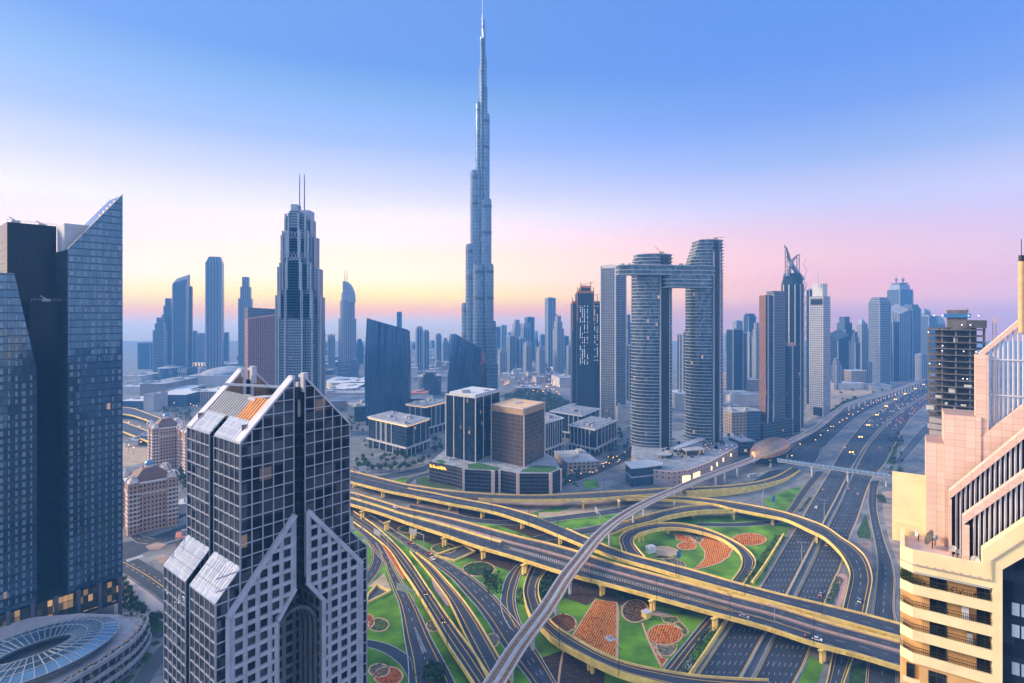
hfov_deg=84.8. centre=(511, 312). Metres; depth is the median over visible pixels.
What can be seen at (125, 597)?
broad tree
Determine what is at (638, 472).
glass corner block
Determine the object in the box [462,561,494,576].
pond
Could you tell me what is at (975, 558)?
satellite dish
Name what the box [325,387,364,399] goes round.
building
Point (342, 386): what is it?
building
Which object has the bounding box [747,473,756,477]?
bus
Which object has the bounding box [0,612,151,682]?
hotel podium
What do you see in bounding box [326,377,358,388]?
building
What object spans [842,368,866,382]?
building
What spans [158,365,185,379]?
building
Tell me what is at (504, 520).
kerb
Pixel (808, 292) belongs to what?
distant tower
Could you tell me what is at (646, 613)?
utility hut
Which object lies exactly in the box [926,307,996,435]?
construction tower
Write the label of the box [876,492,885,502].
hedge
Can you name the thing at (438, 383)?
building
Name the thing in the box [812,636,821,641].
car
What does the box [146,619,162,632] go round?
verge lawn
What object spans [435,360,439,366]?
building
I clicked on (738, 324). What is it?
distant tower
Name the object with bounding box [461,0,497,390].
spire tower
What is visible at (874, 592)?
kerb
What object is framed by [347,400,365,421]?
building
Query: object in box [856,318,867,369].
distant tower
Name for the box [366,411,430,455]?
office block
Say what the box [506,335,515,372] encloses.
distant tower
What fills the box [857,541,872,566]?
bare soil
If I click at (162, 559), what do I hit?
sand island
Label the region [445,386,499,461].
black office tower
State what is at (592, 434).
office block
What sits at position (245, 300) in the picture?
distant tower
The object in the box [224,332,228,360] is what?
distant tower
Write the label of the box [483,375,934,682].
rail viaduct
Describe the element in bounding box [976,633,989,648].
window
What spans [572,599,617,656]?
flowerbed
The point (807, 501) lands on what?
hedge
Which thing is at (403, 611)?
road markings
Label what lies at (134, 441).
building
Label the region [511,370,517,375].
building
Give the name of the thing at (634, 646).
lawn
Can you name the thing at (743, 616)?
car
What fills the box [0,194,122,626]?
winged tower
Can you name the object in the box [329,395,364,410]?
building
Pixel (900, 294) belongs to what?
distant tower
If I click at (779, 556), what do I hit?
road markings
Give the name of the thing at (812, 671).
verge lawn
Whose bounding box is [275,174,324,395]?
stepped tower
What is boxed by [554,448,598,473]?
building
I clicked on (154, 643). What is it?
verge lawn
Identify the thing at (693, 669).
retaining wall
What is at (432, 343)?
distant tower
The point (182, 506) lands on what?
building
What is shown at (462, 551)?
underpass pit
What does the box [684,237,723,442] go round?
slabbed tower
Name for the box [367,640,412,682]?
road
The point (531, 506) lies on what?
bare soil
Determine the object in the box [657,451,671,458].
disc canopy
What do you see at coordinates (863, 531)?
verge lawn
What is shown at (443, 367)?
building
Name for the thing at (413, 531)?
sign gantry
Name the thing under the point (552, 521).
kerb
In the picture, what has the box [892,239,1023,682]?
yellow tower
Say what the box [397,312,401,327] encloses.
distant tower
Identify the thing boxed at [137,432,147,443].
building
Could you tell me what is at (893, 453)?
verge lawn
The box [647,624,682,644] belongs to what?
flowerbed
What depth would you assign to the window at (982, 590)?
79.92 m
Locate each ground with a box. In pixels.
[89,341,1021,682]
[350,506,649,606]
[458,508,576,549]
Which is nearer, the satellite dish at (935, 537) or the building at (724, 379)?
the satellite dish at (935, 537)
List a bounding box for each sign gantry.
[374,528,387,546]
[396,583,415,605]
[409,527,423,546]
[819,446,828,457]
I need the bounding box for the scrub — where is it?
[830,396,856,411]
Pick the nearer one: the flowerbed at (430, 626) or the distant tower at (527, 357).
the flowerbed at (430, 626)
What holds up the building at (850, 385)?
on the open sand
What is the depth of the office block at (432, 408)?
799.06 m
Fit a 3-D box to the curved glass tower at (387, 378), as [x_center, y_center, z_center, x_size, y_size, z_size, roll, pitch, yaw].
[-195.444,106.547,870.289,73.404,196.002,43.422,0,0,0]
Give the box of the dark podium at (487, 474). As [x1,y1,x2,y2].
[429,450,561,493]
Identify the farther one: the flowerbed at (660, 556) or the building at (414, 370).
the building at (414, 370)
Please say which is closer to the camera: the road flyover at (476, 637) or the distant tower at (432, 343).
the road flyover at (476, 637)
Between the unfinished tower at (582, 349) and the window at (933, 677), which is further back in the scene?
the unfinished tower at (582, 349)
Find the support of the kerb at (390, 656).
on the lawn at (634, 646)
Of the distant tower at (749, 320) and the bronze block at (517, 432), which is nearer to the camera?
the bronze block at (517, 432)
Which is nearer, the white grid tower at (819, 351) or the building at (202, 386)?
the white grid tower at (819, 351)
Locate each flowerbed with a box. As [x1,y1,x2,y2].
[367,613,374,628]
[368,618,389,631]
[368,663,389,677]
[373,666,403,682]
[382,544,406,578]
[398,525,423,532]
[425,620,437,631]
[431,543,455,553]
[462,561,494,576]
[488,633,499,646]
[551,613,576,631]
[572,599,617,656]
[621,599,648,622]
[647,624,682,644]
[649,640,668,666]
[652,555,673,558]
[655,546,677,555]
[656,644,677,656]
[661,615,679,623]
[662,558,686,566]
[674,533,695,542]
[674,621,689,636]
[677,542,696,549]
[685,533,703,542]
[693,536,732,569]
[732,533,766,545]
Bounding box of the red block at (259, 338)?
[244,307,274,384]
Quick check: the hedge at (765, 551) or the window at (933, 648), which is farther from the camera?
the hedge at (765, 551)
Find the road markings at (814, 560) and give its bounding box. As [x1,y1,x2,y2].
[755,398,927,682]
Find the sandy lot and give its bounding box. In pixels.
[123,443,147,466]
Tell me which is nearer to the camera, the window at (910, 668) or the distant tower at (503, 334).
the window at (910, 668)
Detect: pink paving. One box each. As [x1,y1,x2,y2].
[430,576,448,605]
[836,574,847,606]
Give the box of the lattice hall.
[177,367,197,376]
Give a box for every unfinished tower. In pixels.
[571,282,593,407]
[594,294,599,407]
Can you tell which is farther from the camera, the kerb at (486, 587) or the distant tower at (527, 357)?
the distant tower at (527, 357)
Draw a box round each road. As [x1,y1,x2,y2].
[130,534,145,539]
[353,523,453,682]
[364,539,382,585]
[365,512,554,682]
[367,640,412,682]
[377,464,428,478]
[406,473,428,483]
[410,505,630,524]
[501,563,522,628]
[534,530,582,540]
[562,447,630,483]
[575,515,641,535]
[665,615,720,671]
[697,520,783,525]
[699,386,934,676]
[733,467,798,495]
[754,392,934,682]
[755,386,915,463]
[786,471,824,513]
[866,480,897,682]
[896,424,927,463]
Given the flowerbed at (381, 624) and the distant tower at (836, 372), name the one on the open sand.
the distant tower at (836, 372)
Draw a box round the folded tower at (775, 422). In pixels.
[759,291,792,439]
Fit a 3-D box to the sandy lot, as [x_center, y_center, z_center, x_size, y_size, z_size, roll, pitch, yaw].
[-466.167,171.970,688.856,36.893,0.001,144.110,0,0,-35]
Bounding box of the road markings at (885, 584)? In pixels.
[872,483,885,682]
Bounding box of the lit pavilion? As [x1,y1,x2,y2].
[680,446,705,455]
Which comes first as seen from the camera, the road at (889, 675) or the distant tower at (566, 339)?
the road at (889, 675)
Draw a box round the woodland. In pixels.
[502,388,570,412]
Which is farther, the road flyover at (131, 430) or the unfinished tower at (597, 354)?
the unfinished tower at (597, 354)
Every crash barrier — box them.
[741,392,930,676]
[751,392,932,677]
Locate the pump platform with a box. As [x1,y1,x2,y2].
[604,635,615,641]
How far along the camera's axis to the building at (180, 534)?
408.21 m
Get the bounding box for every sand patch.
[369,573,390,591]
[538,500,627,516]
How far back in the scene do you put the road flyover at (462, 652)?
312.08 m
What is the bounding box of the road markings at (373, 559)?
[365,540,381,584]
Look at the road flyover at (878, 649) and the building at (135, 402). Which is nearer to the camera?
the road flyover at (878, 649)
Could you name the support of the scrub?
on the ground at (613, 479)
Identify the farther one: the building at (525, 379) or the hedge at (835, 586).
the building at (525, 379)
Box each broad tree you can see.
[121,600,128,608]
[122,580,129,585]
[122,593,130,602]
[125,603,132,612]
[127,594,134,603]
[133,605,141,612]
[139,606,150,613]
[149,613,157,626]
[155,611,162,624]
[177,473,184,482]
[369,463,375,470]
[377,463,387,471]
[388,463,394,471]
[431,443,438,452]
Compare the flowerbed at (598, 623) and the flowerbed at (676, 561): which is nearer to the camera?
the flowerbed at (598, 623)
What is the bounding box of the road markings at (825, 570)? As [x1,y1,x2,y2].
[763,398,924,682]
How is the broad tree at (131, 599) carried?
on the plaza
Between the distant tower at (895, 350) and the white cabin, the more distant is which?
the distant tower at (895, 350)
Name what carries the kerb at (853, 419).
on the ground at (613, 479)
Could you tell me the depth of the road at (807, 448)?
783.80 m
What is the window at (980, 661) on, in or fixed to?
in the yellow tower at (962, 618)
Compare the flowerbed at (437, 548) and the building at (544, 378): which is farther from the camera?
the building at (544, 378)
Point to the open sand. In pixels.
(836, 396)
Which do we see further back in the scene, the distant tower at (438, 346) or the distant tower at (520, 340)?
the distant tower at (438, 346)
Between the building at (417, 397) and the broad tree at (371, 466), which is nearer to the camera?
the broad tree at (371, 466)
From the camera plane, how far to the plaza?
333.48 m
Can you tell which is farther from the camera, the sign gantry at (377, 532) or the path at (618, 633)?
the sign gantry at (377, 532)
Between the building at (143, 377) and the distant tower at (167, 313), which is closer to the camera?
the building at (143, 377)
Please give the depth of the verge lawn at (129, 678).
262.56 m
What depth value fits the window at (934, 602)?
82.84 m
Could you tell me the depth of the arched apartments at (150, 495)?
444.34 m
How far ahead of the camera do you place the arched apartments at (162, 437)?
603.65 m
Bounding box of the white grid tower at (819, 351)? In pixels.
[809,280,829,415]
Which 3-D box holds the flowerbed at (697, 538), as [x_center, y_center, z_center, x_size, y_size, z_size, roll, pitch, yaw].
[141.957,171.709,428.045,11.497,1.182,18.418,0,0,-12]
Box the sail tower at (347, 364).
[337,281,358,376]
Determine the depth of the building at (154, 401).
980.54 m
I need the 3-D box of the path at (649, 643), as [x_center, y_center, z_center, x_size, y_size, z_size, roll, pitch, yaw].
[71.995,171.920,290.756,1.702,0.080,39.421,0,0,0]
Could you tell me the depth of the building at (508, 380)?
1354.69 m
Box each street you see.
[123,525,185,556]
[123,555,162,599]
[133,644,162,682]
[151,632,162,637]
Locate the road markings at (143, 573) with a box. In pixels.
[123,562,162,586]
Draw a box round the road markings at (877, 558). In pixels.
[867,481,894,682]
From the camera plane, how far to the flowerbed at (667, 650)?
285.66 m
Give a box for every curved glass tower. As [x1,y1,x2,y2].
[364,318,410,425]
[447,334,486,393]
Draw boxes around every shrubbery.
[414,659,450,682]
[515,534,558,544]
[534,575,554,597]
[605,587,629,598]
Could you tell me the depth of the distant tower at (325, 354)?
1504.10 m
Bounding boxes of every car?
[739,614,748,618]
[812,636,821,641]
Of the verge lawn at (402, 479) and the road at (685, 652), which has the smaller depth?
the road at (685, 652)
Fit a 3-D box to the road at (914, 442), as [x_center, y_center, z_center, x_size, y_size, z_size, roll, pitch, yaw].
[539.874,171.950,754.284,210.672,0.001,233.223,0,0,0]
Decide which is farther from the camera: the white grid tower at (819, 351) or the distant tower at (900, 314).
the distant tower at (900, 314)
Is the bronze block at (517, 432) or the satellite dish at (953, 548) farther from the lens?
the bronze block at (517, 432)
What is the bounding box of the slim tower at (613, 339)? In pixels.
[600,264,626,419]
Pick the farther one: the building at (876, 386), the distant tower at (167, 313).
the distant tower at (167, 313)
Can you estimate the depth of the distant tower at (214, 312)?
1405.68 m
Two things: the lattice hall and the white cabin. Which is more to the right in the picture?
the white cabin
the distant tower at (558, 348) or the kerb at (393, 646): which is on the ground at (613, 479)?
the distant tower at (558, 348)
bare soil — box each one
[402,501,571,515]
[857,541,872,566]
[882,491,899,566]
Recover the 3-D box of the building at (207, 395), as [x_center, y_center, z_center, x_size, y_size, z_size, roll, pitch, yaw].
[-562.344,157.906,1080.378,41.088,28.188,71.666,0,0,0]
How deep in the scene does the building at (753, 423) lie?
747.18 m
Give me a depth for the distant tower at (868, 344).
1503.14 m
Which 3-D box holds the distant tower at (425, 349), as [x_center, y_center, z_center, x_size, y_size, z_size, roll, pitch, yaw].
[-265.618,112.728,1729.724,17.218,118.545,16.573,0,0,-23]
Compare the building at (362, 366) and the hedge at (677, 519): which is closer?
the hedge at (677, 519)
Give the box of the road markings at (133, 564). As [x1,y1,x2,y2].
[126,555,159,587]
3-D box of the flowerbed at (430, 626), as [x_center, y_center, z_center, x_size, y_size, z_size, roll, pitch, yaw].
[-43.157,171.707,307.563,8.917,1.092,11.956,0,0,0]
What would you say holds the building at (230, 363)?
on the ground at (613, 479)
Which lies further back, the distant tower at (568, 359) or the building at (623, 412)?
the distant tower at (568, 359)
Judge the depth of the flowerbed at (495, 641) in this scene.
294.65 m
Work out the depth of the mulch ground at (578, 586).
385.55 m
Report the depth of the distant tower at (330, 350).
1604.78 m
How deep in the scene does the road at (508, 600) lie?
338.10 m
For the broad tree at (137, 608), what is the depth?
318.12 m
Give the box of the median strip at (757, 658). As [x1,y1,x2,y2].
[743,392,931,677]
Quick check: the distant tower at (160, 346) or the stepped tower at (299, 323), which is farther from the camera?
the distant tower at (160, 346)
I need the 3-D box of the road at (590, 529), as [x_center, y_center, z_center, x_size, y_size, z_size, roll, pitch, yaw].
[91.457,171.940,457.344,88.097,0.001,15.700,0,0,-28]
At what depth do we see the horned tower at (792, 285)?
838.22 m
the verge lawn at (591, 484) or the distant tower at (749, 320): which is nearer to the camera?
the verge lawn at (591, 484)
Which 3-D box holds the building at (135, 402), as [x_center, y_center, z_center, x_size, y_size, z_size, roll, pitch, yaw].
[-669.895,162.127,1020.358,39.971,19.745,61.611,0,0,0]
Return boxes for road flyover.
[123,407,185,425]
[123,421,147,441]
[350,467,800,508]
[350,475,899,639]
[350,491,899,670]
[353,510,488,682]
[409,550,512,682]
[523,565,768,682]
[611,504,732,535]
[619,522,755,593]
[625,495,872,682]
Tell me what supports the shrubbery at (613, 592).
on the mulch ground at (578, 586)
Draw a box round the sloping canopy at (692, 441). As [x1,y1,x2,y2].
[672,437,704,449]
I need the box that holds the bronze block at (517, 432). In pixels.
[491,398,544,466]
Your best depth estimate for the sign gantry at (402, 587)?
331.37 m
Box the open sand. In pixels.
[804,385,895,422]
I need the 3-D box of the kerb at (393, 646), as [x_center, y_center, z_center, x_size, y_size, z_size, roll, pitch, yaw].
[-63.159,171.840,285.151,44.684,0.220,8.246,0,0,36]
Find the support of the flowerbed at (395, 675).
on the lawn at (634, 646)
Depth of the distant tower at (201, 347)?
1853.14 m
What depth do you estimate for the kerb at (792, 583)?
363.31 m
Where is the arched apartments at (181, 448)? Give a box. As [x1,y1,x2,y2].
[176,424,186,474]
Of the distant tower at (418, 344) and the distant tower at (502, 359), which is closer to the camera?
the distant tower at (502, 359)
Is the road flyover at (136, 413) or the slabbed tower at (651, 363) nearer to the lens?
the slabbed tower at (651, 363)
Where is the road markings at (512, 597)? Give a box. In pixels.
[507,567,521,627]
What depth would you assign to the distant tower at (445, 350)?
1855.46 m
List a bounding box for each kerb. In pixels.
[354,528,408,682]
[367,512,555,682]
[367,639,412,668]
[367,647,407,677]
[372,522,531,682]
[389,557,454,682]
[410,504,631,520]
[451,513,616,524]
[500,562,522,628]
[515,571,521,624]
[664,615,707,668]
[697,388,919,673]
[701,522,783,526]
[741,466,852,675]
[753,396,925,677]
[794,407,923,682]
[815,392,905,462]
[865,490,876,682]
[877,480,897,682]
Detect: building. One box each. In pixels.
[123,372,157,382]
[123,383,140,392]
[123,396,142,409]
[125,436,140,446]
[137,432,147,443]
[140,377,197,395]
[143,390,167,410]
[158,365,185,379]
[165,384,205,391]
[166,388,206,406]
[175,529,185,547]
[178,498,185,514]
[185,366,243,386]
[193,361,237,365]
[199,386,221,404]
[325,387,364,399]
[326,368,334,374]
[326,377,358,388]
[328,383,364,389]
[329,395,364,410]
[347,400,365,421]
[352,377,364,382]
[360,364,364,369]
[411,388,428,397]
[411,394,433,401]
[412,366,417,373]
[418,374,441,394]
[423,369,436,395]
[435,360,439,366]
[441,365,446,369]
[506,377,510,383]
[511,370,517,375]
[515,385,540,391]
[519,371,525,378]
[524,375,527,383]
[527,374,533,380]
[532,375,541,382]
[542,375,547,382]
[551,373,570,387]
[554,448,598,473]
[616,401,630,420]
[672,389,684,409]
[723,372,725,387]
[723,390,758,405]
[723,401,741,406]
[723,406,746,436]
[728,434,754,455]
[733,407,760,441]
[747,377,758,390]
[830,381,865,389]
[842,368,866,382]
[865,382,890,389]
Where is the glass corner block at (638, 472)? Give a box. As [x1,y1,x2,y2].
[624,459,662,486]
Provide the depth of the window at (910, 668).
84.07 m
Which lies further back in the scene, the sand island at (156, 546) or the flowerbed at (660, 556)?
the sand island at (156, 546)
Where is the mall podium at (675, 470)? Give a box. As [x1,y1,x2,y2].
[631,430,738,485]
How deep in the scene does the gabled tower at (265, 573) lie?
184.69 m
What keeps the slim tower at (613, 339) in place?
on the ground at (613, 479)
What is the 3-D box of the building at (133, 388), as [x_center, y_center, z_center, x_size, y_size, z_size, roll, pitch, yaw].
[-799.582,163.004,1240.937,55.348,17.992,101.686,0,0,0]
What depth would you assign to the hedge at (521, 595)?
337.65 m
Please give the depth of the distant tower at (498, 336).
1902.50 m
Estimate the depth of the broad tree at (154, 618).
305.61 m
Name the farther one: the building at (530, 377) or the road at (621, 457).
the building at (530, 377)
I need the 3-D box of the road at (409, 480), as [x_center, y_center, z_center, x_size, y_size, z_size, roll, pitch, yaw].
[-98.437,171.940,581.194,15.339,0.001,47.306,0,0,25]
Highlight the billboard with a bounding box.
[359,466,365,472]
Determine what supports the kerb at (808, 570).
on the road at (852, 502)
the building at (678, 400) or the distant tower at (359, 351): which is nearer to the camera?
the building at (678, 400)
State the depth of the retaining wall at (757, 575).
382.53 m
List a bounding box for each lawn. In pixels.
[121,674,135,682]
[141,652,151,663]
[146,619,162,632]
[150,641,160,645]
[353,508,790,682]
[393,477,408,482]
[416,477,459,489]
[583,480,599,488]
[763,486,802,510]
[799,655,823,682]
[849,661,865,682]
[857,514,870,538]
[886,442,898,463]
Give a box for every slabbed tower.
[631,247,672,451]
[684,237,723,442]
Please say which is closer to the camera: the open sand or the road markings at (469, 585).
the road markings at (469, 585)
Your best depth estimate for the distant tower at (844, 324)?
1459.42 m
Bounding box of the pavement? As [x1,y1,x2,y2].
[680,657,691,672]
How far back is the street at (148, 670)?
271.47 m
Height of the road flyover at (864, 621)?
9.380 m
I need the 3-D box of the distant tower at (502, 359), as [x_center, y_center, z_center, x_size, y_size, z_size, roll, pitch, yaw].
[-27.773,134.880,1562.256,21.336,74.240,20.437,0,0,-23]
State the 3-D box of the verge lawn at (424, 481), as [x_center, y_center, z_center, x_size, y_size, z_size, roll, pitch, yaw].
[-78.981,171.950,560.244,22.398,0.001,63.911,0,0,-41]
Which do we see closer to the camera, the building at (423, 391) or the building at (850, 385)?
the building at (423, 391)
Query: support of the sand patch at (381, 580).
on the lawn at (634, 646)
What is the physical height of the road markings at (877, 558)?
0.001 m
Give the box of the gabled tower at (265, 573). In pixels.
[163,366,366,682]
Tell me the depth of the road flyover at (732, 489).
515.77 m
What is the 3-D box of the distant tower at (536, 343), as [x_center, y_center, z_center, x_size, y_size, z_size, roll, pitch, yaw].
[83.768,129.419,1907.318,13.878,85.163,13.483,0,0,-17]
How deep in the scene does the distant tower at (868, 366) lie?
1301.24 m
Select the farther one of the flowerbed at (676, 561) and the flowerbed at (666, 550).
the flowerbed at (666, 550)
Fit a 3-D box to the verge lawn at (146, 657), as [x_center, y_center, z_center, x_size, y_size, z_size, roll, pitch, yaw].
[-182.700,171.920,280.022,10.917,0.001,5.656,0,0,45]
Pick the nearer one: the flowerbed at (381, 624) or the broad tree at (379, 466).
the flowerbed at (381, 624)
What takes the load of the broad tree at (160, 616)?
on the ground at (613, 479)
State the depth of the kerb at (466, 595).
336.02 m
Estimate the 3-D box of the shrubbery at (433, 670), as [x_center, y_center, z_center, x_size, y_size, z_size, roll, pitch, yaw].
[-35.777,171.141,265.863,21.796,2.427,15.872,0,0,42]
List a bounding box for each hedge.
[486,577,502,593]
[515,587,524,603]
[664,517,691,521]
[679,627,715,672]
[741,535,783,583]
[798,497,811,511]
[826,576,843,604]
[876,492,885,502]
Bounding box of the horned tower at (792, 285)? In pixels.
[781,245,806,427]
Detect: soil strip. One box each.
[542,650,603,682]
[564,590,594,605]
[621,605,681,620]
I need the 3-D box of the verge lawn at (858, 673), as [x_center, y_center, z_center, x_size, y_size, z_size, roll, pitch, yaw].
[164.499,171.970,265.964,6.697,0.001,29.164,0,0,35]
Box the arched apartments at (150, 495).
[123,460,179,535]
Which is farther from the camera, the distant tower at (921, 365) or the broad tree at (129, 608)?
the distant tower at (921, 365)
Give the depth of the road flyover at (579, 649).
265.08 m
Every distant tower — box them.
[137,342,152,368]
[153,318,166,371]
[162,298,171,365]
[172,274,189,366]
[190,286,192,366]
[193,330,197,361]
[198,333,204,361]
[205,256,223,370]
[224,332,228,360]
[238,277,252,365]
[325,333,325,376]
[327,334,334,368]
[356,339,363,364]
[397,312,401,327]
[415,326,422,368]
[423,330,428,368]
[430,340,434,348]
[435,333,441,365]
[442,338,448,361]
[449,334,454,360]
[496,326,500,361]
[497,348,506,374]
[500,325,506,348]
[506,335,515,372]
[511,320,520,362]
[517,337,524,367]
[520,322,530,345]
[523,341,531,371]
[525,317,534,360]
[534,338,538,362]
[536,346,545,375]
[539,334,544,346]
[545,297,555,366]
[553,316,563,373]
[564,335,568,364]
[566,345,570,374]
[627,315,630,344]
[627,344,630,399]
[677,333,684,390]
[723,333,725,350]
[726,328,742,389]
[733,320,742,328]
[743,332,746,390]
[744,314,755,336]
[747,332,751,377]
[752,323,758,378]
[806,289,811,403]
[830,329,849,380]
[831,358,841,389]
[835,317,854,342]
[850,332,859,368]
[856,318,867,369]
[865,361,871,382]
[868,328,868,360]
[869,297,890,384]
[887,278,912,306]
[891,304,909,379]
[891,321,899,380]
[903,304,920,378]
[915,353,927,383]
[921,308,930,315]
[921,315,935,369]
[936,316,945,326]
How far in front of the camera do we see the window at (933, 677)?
81.98 m
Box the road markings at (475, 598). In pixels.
[367,513,552,682]
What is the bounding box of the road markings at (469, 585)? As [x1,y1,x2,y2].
[367,516,542,674]
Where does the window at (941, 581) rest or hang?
in the yellow tower at (962, 618)
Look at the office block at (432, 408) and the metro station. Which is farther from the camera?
the office block at (432, 408)
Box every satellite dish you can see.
[924,530,934,548]
[933,533,937,545]
[950,545,956,556]
[970,556,979,561]
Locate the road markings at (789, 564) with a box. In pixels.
[706,387,925,672]
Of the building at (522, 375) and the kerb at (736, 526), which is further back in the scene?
the building at (522, 375)
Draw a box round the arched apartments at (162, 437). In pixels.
[146,413,185,469]
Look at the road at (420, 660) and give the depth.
302.08 m
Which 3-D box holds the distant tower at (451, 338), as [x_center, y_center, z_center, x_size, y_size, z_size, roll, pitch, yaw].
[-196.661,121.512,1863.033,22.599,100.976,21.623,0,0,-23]
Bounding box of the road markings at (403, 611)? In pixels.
[356,528,447,682]
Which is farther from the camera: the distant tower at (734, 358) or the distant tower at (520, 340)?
the distant tower at (520, 340)
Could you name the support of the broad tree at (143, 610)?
on the plaza
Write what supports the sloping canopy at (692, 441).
on the mall podium at (675, 470)
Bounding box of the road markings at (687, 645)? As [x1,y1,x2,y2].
[668,617,711,670]
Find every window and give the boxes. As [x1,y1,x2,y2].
[683,471,699,481]
[906,662,914,677]
[928,670,945,682]
[930,577,946,590]
[930,598,946,613]
[930,621,946,637]
[930,645,946,660]
[976,587,989,600]
[976,609,989,624]
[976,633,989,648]
[976,657,989,672]
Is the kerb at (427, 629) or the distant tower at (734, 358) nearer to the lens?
the kerb at (427, 629)
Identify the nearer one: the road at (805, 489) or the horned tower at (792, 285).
the road at (805, 489)
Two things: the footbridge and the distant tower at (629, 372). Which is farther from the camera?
the distant tower at (629, 372)
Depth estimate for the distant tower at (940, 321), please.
1704.10 m
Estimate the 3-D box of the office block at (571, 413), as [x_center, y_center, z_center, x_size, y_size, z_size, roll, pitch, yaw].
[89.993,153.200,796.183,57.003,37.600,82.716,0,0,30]
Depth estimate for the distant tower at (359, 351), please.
1706.16 m
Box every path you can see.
[557,650,563,682]
[617,602,618,657]
[642,623,662,667]
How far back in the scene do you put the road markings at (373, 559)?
394.10 m
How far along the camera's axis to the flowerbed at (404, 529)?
444.11 m
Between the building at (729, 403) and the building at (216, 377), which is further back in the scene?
the building at (216, 377)
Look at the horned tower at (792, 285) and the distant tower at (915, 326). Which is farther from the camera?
the distant tower at (915, 326)
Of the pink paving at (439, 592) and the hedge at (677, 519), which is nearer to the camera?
the pink paving at (439, 592)
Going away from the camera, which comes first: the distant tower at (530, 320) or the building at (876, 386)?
the building at (876, 386)
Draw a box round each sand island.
[146,542,165,549]
[155,555,169,564]
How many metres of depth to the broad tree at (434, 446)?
686.11 m
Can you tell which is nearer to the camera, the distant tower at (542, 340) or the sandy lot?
the sandy lot
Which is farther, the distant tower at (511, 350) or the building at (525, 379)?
the distant tower at (511, 350)
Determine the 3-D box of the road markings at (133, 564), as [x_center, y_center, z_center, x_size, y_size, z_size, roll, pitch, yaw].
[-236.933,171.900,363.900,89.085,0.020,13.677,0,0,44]
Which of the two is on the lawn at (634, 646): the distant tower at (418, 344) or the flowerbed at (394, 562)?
the flowerbed at (394, 562)
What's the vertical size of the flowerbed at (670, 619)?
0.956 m
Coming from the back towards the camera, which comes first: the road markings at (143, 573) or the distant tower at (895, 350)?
the distant tower at (895, 350)
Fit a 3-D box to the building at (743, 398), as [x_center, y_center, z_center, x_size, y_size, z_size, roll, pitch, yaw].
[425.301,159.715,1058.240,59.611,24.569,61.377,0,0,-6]
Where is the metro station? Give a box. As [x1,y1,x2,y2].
[749,437,791,466]
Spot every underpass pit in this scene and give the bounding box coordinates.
[367,584,390,603]
[434,544,475,561]
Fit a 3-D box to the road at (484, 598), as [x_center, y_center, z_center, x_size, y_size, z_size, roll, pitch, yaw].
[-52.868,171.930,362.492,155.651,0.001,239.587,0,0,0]
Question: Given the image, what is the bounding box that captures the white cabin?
[645,544,655,553]
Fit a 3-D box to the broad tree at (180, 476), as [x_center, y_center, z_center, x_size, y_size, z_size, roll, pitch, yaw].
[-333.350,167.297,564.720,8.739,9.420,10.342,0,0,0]
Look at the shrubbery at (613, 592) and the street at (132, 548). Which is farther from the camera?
the street at (132, 548)
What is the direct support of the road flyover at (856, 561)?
on the ground at (613, 479)
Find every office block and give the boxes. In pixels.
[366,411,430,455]
[405,397,444,434]
[545,412,564,455]
[549,403,599,438]
[567,416,618,454]
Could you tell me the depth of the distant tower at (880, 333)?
1330.94 m
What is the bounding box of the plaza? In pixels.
[114,578,162,620]
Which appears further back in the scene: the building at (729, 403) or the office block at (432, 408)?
the building at (729, 403)
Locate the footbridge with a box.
[777,458,891,486]
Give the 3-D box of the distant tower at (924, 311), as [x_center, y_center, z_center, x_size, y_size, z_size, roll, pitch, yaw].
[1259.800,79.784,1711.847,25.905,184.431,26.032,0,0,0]
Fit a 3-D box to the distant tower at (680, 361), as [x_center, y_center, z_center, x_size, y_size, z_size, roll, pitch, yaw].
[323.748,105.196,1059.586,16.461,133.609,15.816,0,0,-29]
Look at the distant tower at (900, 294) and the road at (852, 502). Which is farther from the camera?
the distant tower at (900, 294)
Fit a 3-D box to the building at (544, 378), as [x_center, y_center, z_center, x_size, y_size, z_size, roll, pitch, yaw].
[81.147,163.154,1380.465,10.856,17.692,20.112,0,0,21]
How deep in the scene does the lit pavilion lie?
620.22 m
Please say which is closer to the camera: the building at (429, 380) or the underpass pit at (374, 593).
the underpass pit at (374, 593)
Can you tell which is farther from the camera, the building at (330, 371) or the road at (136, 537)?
the building at (330, 371)
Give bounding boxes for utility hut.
[641,608,651,619]
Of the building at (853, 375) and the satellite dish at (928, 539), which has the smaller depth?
the satellite dish at (928, 539)
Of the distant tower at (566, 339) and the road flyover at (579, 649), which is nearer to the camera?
the road flyover at (579, 649)
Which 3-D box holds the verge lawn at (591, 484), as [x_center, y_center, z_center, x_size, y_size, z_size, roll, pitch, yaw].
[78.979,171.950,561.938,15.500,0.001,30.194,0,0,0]
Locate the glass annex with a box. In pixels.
[785,343,799,432]
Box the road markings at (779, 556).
[699,389,918,676]
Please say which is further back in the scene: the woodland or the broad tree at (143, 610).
the woodland
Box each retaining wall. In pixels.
[688,619,727,673]
[751,533,783,583]
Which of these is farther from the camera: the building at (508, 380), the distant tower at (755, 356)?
the building at (508, 380)
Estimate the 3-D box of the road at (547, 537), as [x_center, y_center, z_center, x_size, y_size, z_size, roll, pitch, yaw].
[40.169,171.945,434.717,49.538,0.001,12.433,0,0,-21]

